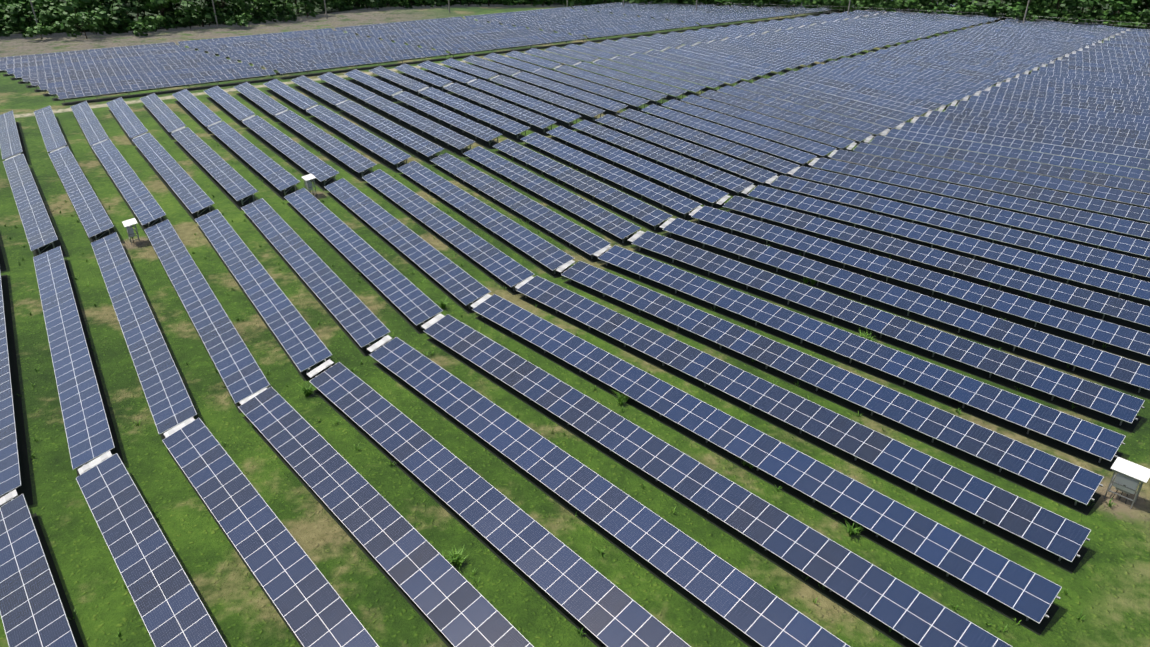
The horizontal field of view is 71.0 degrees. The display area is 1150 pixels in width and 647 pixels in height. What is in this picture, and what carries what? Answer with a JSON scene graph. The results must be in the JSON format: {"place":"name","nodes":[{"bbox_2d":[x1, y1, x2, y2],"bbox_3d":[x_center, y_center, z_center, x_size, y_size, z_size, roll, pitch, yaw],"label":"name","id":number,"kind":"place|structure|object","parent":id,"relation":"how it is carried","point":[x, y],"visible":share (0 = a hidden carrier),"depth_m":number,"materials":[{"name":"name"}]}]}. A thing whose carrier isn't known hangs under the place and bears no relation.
{"place":"outdoors","nodes":[
{"label":"outdoors","id":0,"kind":"place"},
{"bbox_2d":[0,0,1145,33],"bbox_3d":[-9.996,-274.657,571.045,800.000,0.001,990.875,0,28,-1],"label":"forest floor","id":1,"kind":"structure","parent":0,"point":[319,11],"depth_m":203.60,"materials":[{"name":"green plant"}]},
{"bbox_2d":[0,0,262,33],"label":"trees","id":2,"kind":"object","parent":1,"relation":"on","point":[16,12],"visible":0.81,"depth_m":166.78,"materials":[{"name":"green plant"}]},
{"bbox_2d":[239,0,710,23],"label":"trees","id":3,"kind":"object","parent":1,"relation":"on","point":[272,4],"visible":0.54,"depth_m":194.58,"materials":[{"name":"green plant"}]},
{"bbox_2d":[0,0,1149,38],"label":"forest edge trees","id":4,"kind":"object","parent":1,"relation":"on","point":[87,21],"visible":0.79,"depth_m":177.93,"materials":[{"name":"green plant"}]},
{"bbox_2d":[705,0,1149,28],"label":"trees","id":5,"kind":"object","parent":1,"relation":"on","point":[1011,7],"visible":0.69,"depth_m":178.16,"materials":[{"name":"green plant"}]},
{"bbox_2d":[0,4,1149,646],"bbox_3d":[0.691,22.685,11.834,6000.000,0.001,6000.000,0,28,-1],"label":"terrain","id":6,"kind":"structure","parent":0,"point":[1106,584],"depth_m":42.58,"materials":[{"name":"green plant"}]},
{"bbox_2d":[122,218,140,244],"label":"inverter stand","id":7,"kind":"object","parent":6,"relation":"on","point":[127,224],"visible":1,"depth_m":66.27,"materials":[{"name":"metal"}]},
{"bbox_2d":[302,174,316,196],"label":"inverter stand","id":8,"kind":"object","parent":6,"relation":"on","point":[307,182],"visible":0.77,"depth_m":76.87,"materials":[{"name":"metal"}]},
{"bbox_2d":[0,0,931,105],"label":"solar array","id":9,"kind":"structure","parent":6,"relation":"on","point":[63,76],"depth_m":146.25,"materials":[{"name":"glass"},{"name":"silicon"},{"name":"aluminium"}]},
{"bbox_2d":[30,0,1029,38],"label":"utility poles","id":10,"kind":"object","parent":6,"relation":"on","point":[449,10],"visible":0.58,"depth_m":174.44,"materials":[{"name":"wood"}]},
{"bbox_2d":[0,2,1149,646],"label":"solar array","id":11,"kind":"object","parent":6,"relation":"on","point":[910,198],"visible":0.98,"depth_m":55.02,"materials":[{"name":"glass"},{"name":"silicon"},{"name":"aluminium"}]},
{"bbox_2d":[3,139,1149,638],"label":"tall grass tufts","id":12,"kind":"object","parent":6,"relation":"on","point":[457,559],"visible":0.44,"depth_m":45.78,"materials":[{"name":"green plant"}]},
{"bbox_2d":[725,3,1148,28],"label":"perimeter fence","id":13,"kind":"object","parent":6,"relation":"on","point":[942,13],"visible":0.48,"depth_m":185.12,"materials":[{"name":"silver metal"}]},
{"bbox_2d":[1104,457,1149,508],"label":"inverter stand","id":14,"kind":"object","parent":6,"relation":"on","point":[1130,477],"visible":1,"depth_m":37.89,"materials":[{"name":"metal"}]}
]}

